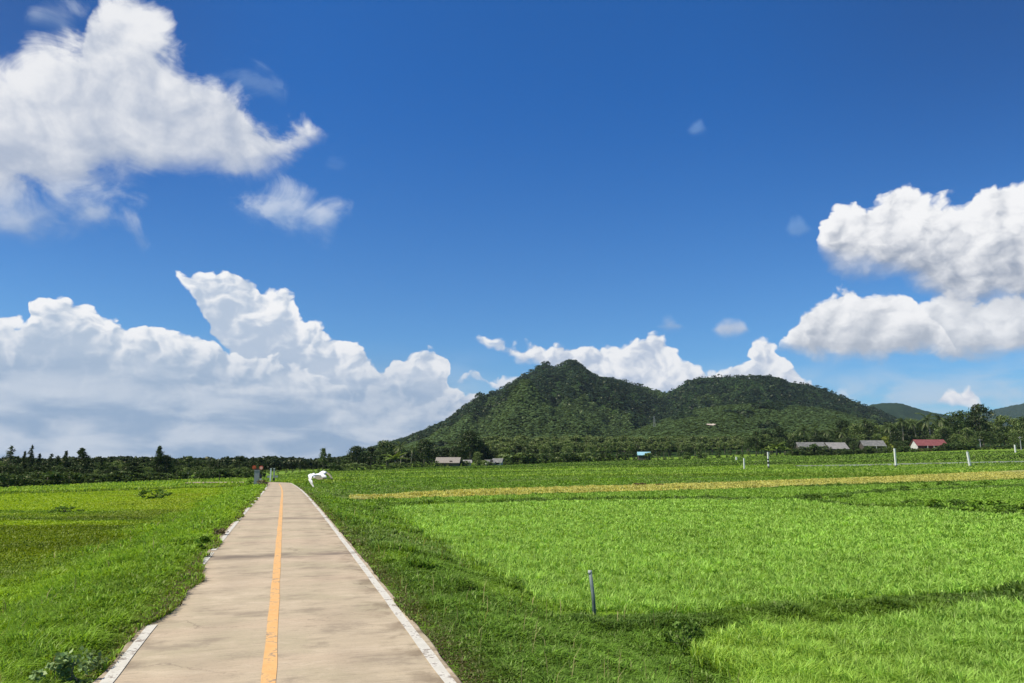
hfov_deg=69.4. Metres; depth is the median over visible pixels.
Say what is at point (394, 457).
banana plant
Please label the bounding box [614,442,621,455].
rubber tree
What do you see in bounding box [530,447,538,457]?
broadleaf tree
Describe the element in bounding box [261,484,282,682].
path centre line
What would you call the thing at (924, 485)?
weed clump
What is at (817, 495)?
weed clump
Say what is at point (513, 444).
rubber tree
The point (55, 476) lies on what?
shrub
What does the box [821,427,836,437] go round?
coconut palm
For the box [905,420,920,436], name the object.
coconut palm
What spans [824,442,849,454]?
house
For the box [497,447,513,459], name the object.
broadleaf tree
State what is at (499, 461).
shack
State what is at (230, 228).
sky
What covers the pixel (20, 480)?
shrub
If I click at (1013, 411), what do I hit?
hills
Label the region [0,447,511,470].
forest
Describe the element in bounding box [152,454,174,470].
broadleaf tree
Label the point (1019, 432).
broadleaf tree
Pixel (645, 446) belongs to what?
rubber tree
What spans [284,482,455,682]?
path edge line
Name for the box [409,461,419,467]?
shrub
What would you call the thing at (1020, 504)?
weed clump
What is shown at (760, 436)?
broadleaf tree
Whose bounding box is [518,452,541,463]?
shrub
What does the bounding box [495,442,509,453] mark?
rubber tree
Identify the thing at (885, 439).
broadleaf tree
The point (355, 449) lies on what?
broadleaf tree
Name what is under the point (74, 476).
shrub
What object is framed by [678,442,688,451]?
rubber tree
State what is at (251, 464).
broadleaf tree
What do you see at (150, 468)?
broadleaf tree
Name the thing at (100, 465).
pine tree
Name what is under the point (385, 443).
broadleaf tree
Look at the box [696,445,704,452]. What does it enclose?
broadleaf tree
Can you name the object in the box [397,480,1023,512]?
rice crop
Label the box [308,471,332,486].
egret
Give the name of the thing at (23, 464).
pine tree
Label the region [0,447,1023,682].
ground
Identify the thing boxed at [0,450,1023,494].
field grass
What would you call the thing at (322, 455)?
broadleaf tree
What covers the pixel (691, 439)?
rubber tree
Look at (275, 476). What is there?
gate post
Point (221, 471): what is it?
shrub
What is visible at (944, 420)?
coconut palm
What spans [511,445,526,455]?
broadleaf tree
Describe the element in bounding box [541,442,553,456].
rubber tree
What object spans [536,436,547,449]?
rubber tree
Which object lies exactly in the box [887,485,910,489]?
weed clump
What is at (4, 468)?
broadleaf tree
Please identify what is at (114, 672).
path edge line
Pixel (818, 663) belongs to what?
rice field
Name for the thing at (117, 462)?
broadleaf tree
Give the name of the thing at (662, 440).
rubber tree
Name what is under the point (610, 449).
broadleaf tree
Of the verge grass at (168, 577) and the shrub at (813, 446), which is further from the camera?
the shrub at (813, 446)
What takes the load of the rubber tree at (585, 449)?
on the ground at (282, 471)
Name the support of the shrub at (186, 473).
on the ground at (282, 471)
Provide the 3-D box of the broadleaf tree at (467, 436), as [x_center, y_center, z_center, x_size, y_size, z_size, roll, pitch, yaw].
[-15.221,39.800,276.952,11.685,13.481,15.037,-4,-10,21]
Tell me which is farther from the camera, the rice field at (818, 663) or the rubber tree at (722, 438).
the rubber tree at (722, 438)
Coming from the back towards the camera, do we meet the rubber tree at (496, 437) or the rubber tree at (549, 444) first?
the rubber tree at (496, 437)
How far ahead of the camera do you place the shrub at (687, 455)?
290.73 m
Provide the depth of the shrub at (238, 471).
139.41 m
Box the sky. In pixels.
[0,0,1023,459]
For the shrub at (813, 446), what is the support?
on the ground at (282, 471)
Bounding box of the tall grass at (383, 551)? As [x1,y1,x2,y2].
[0,503,751,682]
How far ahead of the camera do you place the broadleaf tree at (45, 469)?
120.38 m
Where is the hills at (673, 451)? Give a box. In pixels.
[375,364,1023,463]
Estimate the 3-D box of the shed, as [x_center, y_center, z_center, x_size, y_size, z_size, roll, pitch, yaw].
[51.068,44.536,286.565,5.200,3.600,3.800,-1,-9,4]
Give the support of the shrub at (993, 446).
on the ground at (282, 471)
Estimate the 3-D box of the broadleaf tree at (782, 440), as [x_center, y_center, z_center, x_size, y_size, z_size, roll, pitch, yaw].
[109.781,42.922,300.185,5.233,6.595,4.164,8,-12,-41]
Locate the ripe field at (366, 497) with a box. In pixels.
[350,470,1023,499]
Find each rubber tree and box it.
[479,436,490,447]
[484,442,493,452]
[488,440,496,453]
[489,435,504,444]
[491,438,505,447]
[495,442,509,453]
[508,442,520,452]
[511,435,530,459]
[512,437,523,448]
[521,443,530,451]
[528,437,537,447]
[530,443,543,451]
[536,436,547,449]
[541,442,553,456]
[543,436,558,455]
[551,436,563,443]
[562,440,571,450]
[568,435,584,454]
[574,441,582,450]
[583,437,595,450]
[583,443,591,451]
[592,436,602,454]
[594,443,604,453]
[597,437,606,451]
[601,441,611,451]
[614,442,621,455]
[618,435,631,453]
[620,441,632,450]
[630,436,645,453]
[640,443,647,449]
[646,436,658,446]
[653,437,664,447]
[653,442,660,455]
[659,442,667,451]
[664,436,675,445]
[667,441,677,456]
[674,442,680,456]
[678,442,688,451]
[688,436,699,451]
[690,444,699,456]
[701,436,711,451]
[703,443,709,449]
[708,437,717,451]
[708,442,715,454]
[715,441,725,448]
[720,436,731,452]
[724,440,736,454]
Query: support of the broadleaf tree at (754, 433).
on the ground at (282, 471)
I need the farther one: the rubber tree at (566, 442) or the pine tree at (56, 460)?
the rubber tree at (566, 442)
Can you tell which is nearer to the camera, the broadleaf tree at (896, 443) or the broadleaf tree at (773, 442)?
the broadleaf tree at (896, 443)
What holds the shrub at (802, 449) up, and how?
on the ground at (282, 471)
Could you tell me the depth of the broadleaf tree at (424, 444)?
256.38 m
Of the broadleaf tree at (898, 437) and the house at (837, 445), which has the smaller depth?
the house at (837, 445)
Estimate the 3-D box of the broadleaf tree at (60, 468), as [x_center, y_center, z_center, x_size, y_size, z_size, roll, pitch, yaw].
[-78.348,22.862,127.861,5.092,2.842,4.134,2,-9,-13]
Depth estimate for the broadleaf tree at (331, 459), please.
220.93 m
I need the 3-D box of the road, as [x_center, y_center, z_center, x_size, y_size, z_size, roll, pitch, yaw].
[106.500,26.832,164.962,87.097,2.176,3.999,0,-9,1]
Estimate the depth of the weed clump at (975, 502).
32.83 m
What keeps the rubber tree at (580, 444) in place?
on the ground at (282, 471)
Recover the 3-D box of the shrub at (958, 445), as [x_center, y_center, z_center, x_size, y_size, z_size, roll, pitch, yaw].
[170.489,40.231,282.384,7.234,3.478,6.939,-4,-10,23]
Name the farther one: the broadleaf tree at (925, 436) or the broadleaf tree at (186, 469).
the broadleaf tree at (925, 436)
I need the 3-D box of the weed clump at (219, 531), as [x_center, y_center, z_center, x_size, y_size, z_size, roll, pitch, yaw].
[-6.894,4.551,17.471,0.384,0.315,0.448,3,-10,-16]
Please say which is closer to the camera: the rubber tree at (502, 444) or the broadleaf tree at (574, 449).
the broadleaf tree at (574, 449)
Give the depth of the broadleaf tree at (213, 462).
152.49 m
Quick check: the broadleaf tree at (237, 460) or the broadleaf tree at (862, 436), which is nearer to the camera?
the broadleaf tree at (237, 460)
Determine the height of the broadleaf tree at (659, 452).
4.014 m
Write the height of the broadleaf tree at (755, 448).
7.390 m
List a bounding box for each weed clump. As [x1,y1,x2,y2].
[28,645,104,682]
[48,506,85,512]
[87,656,108,672]
[135,488,171,498]
[192,534,210,548]
[213,528,228,536]
[245,479,253,485]
[256,479,268,485]
[661,619,704,650]
[794,493,816,497]
[809,493,838,498]
[826,493,857,498]
[871,488,890,492]
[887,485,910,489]
[901,499,927,504]
[917,483,929,487]
[923,498,942,507]
[933,498,973,506]
[934,481,960,485]
[963,499,984,511]
[978,480,992,484]
[984,498,1009,509]
[993,503,1023,512]
[1016,501,1023,512]
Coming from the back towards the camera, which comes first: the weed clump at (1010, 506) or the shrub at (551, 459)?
the shrub at (551, 459)
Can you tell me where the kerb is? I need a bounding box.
[797,461,1023,466]
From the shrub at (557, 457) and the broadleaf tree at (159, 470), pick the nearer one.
the broadleaf tree at (159, 470)
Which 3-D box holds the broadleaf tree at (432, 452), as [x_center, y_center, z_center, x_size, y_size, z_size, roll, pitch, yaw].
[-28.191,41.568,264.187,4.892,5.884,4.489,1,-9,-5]
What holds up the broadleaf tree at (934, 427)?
on the ground at (282, 471)
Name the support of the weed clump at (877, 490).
on the ground at (282, 471)
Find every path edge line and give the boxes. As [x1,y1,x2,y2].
[99,487,266,682]
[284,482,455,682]
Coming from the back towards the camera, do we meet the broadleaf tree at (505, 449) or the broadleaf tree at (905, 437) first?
the broadleaf tree at (905, 437)
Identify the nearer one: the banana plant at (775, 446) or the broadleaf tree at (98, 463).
the broadleaf tree at (98, 463)
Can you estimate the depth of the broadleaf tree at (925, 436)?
321.60 m
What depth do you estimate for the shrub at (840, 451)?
279.13 m
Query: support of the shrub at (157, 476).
on the ground at (282, 471)
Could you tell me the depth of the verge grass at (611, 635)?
10.59 m
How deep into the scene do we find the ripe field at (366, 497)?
63.04 m
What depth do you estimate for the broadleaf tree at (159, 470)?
148.14 m
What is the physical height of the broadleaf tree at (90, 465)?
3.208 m
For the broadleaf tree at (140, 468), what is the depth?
139.12 m
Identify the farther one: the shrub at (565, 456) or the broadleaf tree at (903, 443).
the broadleaf tree at (903, 443)
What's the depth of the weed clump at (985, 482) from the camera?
65.96 m
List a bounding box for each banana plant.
[384,452,409,462]
[765,441,785,455]
[780,444,790,454]
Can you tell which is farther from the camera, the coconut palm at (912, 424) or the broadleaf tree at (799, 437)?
the coconut palm at (912, 424)
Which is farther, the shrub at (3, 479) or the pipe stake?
the shrub at (3, 479)
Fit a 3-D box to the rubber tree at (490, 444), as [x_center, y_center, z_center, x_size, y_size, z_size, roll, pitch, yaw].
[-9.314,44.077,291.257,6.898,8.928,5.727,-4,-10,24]
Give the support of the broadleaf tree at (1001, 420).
on the ground at (282, 471)
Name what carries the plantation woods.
on the hills at (673, 451)
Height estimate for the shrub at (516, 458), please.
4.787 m
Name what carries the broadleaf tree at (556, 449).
on the ground at (282, 471)
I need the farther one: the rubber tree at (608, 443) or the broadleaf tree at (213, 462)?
the rubber tree at (608, 443)
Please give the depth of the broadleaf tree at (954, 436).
299.47 m
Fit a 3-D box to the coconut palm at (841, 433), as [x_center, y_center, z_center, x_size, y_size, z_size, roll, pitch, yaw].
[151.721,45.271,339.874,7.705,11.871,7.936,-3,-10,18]
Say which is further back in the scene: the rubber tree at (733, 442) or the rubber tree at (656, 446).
the rubber tree at (656, 446)
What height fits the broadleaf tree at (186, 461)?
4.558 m
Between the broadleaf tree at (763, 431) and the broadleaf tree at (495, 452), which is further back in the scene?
the broadleaf tree at (763, 431)
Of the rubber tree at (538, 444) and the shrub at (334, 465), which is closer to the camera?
the shrub at (334, 465)
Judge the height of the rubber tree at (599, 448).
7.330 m
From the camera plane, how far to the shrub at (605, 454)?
274.90 m
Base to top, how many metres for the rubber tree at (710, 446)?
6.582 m
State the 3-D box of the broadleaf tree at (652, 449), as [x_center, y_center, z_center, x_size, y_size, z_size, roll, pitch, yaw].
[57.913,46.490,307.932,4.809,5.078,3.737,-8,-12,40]
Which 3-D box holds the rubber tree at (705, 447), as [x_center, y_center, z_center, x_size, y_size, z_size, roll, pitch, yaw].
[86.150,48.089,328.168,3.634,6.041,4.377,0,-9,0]
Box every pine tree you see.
[20,451,27,470]
[25,444,34,470]
[36,453,41,466]
[47,453,55,465]
[54,455,60,465]
[61,450,69,468]
[98,458,103,473]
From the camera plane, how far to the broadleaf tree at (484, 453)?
280.64 m
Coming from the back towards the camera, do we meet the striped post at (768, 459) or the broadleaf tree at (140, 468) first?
the striped post at (768, 459)
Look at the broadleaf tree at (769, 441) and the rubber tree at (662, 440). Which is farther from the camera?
the rubber tree at (662, 440)
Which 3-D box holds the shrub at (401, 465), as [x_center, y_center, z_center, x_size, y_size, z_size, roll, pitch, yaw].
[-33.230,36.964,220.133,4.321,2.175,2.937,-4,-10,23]
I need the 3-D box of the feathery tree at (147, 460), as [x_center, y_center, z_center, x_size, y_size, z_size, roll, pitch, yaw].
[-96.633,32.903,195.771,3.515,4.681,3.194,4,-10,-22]
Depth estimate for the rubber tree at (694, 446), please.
335.37 m
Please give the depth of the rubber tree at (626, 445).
325.70 m
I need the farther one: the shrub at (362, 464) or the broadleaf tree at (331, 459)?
the broadleaf tree at (331, 459)
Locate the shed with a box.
[637,452,650,459]
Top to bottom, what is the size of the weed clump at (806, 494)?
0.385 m
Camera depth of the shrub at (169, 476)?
121.70 m
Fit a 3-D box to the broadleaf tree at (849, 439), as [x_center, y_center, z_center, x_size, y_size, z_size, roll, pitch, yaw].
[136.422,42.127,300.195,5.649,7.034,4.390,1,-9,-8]
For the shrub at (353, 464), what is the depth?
202.96 m
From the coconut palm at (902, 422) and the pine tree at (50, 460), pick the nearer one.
the pine tree at (50, 460)
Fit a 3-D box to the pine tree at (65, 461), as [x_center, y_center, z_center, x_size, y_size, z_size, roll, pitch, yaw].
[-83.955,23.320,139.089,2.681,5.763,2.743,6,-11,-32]
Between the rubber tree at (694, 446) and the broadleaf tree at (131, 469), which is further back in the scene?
the rubber tree at (694, 446)
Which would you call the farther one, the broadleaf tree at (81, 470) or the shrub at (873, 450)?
the shrub at (873, 450)
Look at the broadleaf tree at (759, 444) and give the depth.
302.11 m
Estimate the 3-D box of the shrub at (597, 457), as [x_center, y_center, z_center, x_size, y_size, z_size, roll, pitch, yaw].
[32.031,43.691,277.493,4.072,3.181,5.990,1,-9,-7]
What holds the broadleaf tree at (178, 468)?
on the ground at (282, 471)
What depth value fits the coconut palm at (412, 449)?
246.75 m
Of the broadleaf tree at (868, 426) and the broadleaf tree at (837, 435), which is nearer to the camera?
the broadleaf tree at (868, 426)
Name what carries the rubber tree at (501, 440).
on the ground at (282, 471)
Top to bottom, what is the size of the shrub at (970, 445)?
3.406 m
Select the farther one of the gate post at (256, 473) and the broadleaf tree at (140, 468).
the broadleaf tree at (140, 468)
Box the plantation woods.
[340,371,936,456]
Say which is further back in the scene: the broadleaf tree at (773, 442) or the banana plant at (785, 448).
the broadleaf tree at (773, 442)
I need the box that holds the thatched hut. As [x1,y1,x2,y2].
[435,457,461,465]
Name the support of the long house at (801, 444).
on the ground at (282, 471)
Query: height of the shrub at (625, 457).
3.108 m
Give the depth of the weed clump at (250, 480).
79.09 m
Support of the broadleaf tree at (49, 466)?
on the ground at (282, 471)
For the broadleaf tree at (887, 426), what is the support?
on the ground at (282, 471)
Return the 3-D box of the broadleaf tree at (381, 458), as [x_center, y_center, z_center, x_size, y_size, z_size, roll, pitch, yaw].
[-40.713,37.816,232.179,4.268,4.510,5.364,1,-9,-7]
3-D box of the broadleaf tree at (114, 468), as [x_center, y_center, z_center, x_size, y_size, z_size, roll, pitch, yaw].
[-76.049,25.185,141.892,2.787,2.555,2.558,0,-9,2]
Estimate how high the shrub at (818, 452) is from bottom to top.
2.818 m
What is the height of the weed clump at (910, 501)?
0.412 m
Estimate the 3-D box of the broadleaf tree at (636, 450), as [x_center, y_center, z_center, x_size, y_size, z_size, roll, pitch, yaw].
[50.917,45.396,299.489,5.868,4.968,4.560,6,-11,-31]
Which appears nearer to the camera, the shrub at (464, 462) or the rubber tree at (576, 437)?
the shrub at (464, 462)
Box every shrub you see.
[0,472,15,486]
[9,474,35,486]
[27,470,48,485]
[27,470,67,485]
[53,471,81,484]
[68,475,87,483]
[84,474,105,482]
[103,470,133,482]
[116,470,138,480]
[128,473,145,481]
[145,472,163,480]
[153,472,169,480]
[158,474,174,479]
[166,470,183,479]
[183,471,194,478]
[193,470,211,478]
[205,470,218,477]
[212,468,232,477]
[231,469,245,477]
[241,472,249,477]
[246,470,253,477]
[252,469,265,476]
[327,462,342,470]
[348,463,363,469]
[358,463,366,469]
[395,462,406,467]
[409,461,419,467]
[460,461,469,465]
[498,453,511,462]
[505,454,514,463]
[509,452,526,463]
[514,452,532,463]
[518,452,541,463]
[523,453,541,463]
[540,453,548,462]
[546,456,558,462]
[551,452,561,462]
[559,452,574,461]
[566,452,579,461]
[578,452,593,461]
[592,454,602,460]
[595,452,613,460]
[612,454,621,459]
[621,454,631,459]
[644,452,655,459]
[682,452,690,458]
[695,452,704,457]
[785,449,798,455]
[796,446,811,455]
[808,444,818,454]
[815,445,832,454]
[815,449,827,454]
[832,449,845,454]
[841,448,853,454]
[857,447,871,453]
[870,446,878,453]
[877,446,891,452]
[896,446,915,451]
[935,443,951,450]
[951,442,969,449]
[963,442,977,449]
[990,443,1000,449]
[1004,444,1013,448]
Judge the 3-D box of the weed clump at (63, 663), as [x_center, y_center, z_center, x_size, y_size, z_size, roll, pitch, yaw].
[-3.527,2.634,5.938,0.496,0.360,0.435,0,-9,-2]
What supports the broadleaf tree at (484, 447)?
on the ground at (282, 471)
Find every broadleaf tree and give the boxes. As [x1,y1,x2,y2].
[0,465,17,473]
[6,465,24,474]
[19,466,53,474]
[38,465,58,471]
[50,465,70,474]
[61,466,86,473]
[85,469,94,473]
[88,463,97,472]
[94,461,110,470]
[107,466,120,473]
[112,460,125,468]
[123,466,140,472]
[125,462,145,472]
[135,466,146,473]
[144,467,154,473]
[150,468,163,473]
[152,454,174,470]
[175,465,191,471]
[179,456,195,470]
[183,467,193,471]
[190,466,205,471]
[194,461,204,469]
[205,459,221,470]
[232,456,247,468]
[240,462,249,470]
[247,460,258,469]
[318,448,331,469]
[324,457,335,465]
[340,457,351,464]
[347,445,370,466]
[361,447,381,465]
[373,440,406,465]
[376,455,388,467]
[415,439,437,465]
[430,450,439,465]
[448,446,461,456]
[453,430,483,459]
[472,452,482,462]
[473,439,491,456]
[479,450,491,463]
[487,454,494,459]
[491,450,501,457]
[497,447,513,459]
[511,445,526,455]
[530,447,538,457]
[538,445,554,459]
[550,445,561,455]
[560,446,571,453]
[571,445,580,456]
[585,445,595,454]
[606,445,614,459]
[632,448,642,459]
[647,447,655,458]
[656,449,663,458]
[665,448,671,458]
[684,447,694,456]
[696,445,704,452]
[742,437,756,454]
[743,430,761,446]
[748,438,762,453]
[748,439,761,454]
[756,434,770,453]
[757,429,773,437]
[757,434,765,454]
[762,438,775,454]
[767,437,779,454]
[772,426,787,453]
[775,437,785,453]
[779,439,788,454]
[785,439,794,450]
[788,434,808,445]
[809,435,827,442]
[827,435,835,441]
[828,431,846,441]
[830,419,853,438]
[843,437,853,449]
[847,423,864,440]
[848,441,858,449]
[853,434,867,440]
[859,422,876,439]
[868,425,891,439]
[871,422,887,436]
[871,433,881,439]
[881,436,893,449]
[882,422,895,436]
[889,431,903,445]
[891,421,912,438]
[891,441,902,448]
[899,435,908,444]
[899,440,909,448]
[904,421,930,436]
[908,436,919,443]
[921,434,929,438]
[922,421,950,437]
[931,426,956,441]
[937,428,953,443]
[945,410,972,438]
[947,433,966,444]
[960,427,975,444]
[961,411,978,447]
[967,404,995,445]
[972,431,998,445]
[983,421,998,444]
[988,415,1014,444]
[993,432,1009,447]
[999,436,1010,445]
[1002,418,1023,444]
[1003,430,1021,444]
[1014,416,1023,429]
[1014,430,1023,444]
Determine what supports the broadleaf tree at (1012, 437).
on the ground at (282, 471)
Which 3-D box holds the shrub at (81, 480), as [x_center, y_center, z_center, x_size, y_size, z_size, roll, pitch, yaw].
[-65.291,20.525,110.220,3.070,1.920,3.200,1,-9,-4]
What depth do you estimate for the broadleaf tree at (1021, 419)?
342.17 m
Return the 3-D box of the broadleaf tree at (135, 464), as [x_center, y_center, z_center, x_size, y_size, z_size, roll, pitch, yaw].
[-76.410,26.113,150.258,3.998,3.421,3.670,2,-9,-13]
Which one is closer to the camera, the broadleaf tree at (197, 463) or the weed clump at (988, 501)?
the weed clump at (988, 501)
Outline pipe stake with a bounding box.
[588,570,595,613]
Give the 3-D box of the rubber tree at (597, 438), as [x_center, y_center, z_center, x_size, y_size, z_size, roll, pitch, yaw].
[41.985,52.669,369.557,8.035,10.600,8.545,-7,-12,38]
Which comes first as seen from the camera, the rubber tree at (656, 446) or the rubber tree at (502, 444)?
the rubber tree at (502, 444)
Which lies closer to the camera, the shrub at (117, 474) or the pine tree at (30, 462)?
the shrub at (117, 474)
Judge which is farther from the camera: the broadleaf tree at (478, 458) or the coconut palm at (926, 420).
the coconut palm at (926, 420)
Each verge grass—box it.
[0,481,278,682]
[295,471,1023,682]
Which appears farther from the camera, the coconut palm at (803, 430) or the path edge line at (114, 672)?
the coconut palm at (803, 430)
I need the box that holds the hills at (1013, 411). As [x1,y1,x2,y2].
[964,403,1023,426]
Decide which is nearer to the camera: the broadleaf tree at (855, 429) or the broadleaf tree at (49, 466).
the broadleaf tree at (49, 466)
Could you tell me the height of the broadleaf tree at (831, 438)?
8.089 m
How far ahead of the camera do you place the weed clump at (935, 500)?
34.90 m
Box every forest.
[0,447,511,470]
[348,359,993,454]
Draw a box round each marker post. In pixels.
[893,448,896,466]
[966,451,970,464]
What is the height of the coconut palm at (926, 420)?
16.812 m
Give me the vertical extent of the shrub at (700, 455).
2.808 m
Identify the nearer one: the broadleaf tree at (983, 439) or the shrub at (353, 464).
the shrub at (353, 464)
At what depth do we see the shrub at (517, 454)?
261.11 m
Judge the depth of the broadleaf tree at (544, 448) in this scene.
281.55 m
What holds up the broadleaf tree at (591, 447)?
on the ground at (282, 471)
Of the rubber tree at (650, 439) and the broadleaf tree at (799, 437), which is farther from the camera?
the rubber tree at (650, 439)
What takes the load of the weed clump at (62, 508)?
on the ground at (282, 471)
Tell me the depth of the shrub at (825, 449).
279.71 m
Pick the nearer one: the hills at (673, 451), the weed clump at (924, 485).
the weed clump at (924, 485)
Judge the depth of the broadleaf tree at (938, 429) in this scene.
309.76 m
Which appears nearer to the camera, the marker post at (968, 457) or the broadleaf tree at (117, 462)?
the marker post at (968, 457)
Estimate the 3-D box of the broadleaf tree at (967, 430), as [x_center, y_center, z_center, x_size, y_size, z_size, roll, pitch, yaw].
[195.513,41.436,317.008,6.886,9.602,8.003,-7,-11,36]
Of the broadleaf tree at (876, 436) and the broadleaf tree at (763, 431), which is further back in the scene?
the broadleaf tree at (763, 431)
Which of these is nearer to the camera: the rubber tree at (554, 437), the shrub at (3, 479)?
the shrub at (3, 479)
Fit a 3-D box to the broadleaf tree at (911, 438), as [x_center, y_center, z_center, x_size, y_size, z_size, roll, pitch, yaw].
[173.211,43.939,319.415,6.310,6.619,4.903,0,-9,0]
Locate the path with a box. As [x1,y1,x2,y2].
[93,482,461,682]
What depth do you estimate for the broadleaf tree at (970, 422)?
338.80 m
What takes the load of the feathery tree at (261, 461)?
on the ground at (282, 471)
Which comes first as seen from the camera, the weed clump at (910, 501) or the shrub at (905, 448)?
the weed clump at (910, 501)
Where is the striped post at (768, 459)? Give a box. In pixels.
[767,451,769,467]
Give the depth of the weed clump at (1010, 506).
31.25 m
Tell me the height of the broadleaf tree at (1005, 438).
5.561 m
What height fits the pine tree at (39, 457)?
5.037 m
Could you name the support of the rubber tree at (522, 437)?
on the ground at (282, 471)
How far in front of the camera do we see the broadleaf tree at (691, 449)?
307.19 m
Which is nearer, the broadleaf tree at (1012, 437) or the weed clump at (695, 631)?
the weed clump at (695, 631)
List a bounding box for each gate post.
[252,465,262,483]
[273,468,277,481]
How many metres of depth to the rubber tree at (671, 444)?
339.17 m
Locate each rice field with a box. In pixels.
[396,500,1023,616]
[692,627,1022,681]
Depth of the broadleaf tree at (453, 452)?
276.30 m
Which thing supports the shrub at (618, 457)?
on the ground at (282, 471)
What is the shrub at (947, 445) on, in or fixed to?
on the ground at (282, 471)
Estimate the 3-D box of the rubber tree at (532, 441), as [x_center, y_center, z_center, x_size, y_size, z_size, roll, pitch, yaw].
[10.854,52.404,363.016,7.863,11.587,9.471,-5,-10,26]
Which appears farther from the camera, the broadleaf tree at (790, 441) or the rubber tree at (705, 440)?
the rubber tree at (705, 440)
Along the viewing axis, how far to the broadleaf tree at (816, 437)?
320.84 m
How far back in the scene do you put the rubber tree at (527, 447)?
308.60 m
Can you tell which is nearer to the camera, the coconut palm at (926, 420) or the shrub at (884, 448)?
the shrub at (884, 448)
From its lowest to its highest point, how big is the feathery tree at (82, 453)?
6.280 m
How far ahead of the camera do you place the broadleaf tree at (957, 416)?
333.12 m
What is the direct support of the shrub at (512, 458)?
on the ground at (282, 471)
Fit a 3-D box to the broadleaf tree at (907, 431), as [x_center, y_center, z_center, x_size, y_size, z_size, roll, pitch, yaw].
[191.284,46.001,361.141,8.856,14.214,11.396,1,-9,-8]
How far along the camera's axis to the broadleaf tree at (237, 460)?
156.56 m
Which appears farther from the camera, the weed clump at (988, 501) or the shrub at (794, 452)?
the shrub at (794, 452)
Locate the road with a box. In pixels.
[790,461,998,465]
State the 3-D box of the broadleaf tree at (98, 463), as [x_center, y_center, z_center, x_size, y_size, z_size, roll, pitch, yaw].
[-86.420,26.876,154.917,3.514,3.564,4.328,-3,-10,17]
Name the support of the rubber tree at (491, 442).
on the ground at (282, 471)
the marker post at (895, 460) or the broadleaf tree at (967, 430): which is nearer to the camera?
the marker post at (895, 460)
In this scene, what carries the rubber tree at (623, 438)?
on the ground at (282, 471)
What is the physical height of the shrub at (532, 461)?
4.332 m
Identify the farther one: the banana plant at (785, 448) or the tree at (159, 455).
the banana plant at (785, 448)
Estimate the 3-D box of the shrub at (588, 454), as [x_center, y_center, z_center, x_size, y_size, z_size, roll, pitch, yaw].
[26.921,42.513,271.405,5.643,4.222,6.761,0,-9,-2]
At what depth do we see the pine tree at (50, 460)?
131.49 m
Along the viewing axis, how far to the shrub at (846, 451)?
279.36 m
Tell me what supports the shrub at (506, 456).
on the ground at (282, 471)
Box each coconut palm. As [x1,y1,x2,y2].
[392,441,408,462]
[407,446,418,461]
[795,424,814,436]
[809,427,820,435]
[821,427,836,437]
[835,427,849,437]
[855,418,873,434]
[880,422,899,436]
[893,417,910,439]
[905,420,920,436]
[915,412,943,434]
[930,413,950,432]
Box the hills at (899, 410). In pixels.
[869,403,974,424]
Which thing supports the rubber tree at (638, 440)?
on the ground at (282, 471)
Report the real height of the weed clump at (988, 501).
0.714 m
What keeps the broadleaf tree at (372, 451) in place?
on the ground at (282, 471)
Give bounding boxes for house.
[794,442,825,450]
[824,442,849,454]
[858,440,886,453]
[909,439,946,451]
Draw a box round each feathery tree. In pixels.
[2,446,21,473]
[71,448,97,472]
[143,457,151,471]
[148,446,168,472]
[254,457,267,468]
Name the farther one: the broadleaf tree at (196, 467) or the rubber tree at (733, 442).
the rubber tree at (733, 442)
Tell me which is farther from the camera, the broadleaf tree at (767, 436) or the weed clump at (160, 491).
the broadleaf tree at (767, 436)
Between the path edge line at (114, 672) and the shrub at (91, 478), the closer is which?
the path edge line at (114, 672)
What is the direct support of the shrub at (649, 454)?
on the ground at (282, 471)
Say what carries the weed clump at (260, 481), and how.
on the ground at (282, 471)
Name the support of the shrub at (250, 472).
on the ground at (282, 471)
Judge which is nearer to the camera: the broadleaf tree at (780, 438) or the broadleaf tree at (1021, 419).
the broadleaf tree at (780, 438)
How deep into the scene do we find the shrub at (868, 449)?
278.56 m
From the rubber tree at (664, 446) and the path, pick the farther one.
the rubber tree at (664, 446)
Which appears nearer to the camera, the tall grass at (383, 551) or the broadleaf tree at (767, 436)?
the tall grass at (383, 551)
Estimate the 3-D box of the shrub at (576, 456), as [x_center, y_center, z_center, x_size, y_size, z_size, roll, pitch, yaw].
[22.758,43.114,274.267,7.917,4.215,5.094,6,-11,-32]
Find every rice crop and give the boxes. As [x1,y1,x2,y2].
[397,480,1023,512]
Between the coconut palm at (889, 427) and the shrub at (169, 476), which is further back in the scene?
the coconut palm at (889, 427)
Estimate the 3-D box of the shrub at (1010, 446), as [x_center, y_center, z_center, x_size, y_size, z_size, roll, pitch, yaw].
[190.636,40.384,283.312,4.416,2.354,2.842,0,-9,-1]
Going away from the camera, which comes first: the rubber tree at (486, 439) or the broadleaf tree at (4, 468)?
the broadleaf tree at (4, 468)
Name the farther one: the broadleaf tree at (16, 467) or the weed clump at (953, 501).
the broadleaf tree at (16, 467)
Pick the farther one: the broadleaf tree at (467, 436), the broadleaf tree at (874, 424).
the broadleaf tree at (874, 424)
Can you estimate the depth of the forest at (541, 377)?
1182.09 m
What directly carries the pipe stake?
on the ground at (282, 471)
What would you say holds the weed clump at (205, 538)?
on the ground at (282, 471)

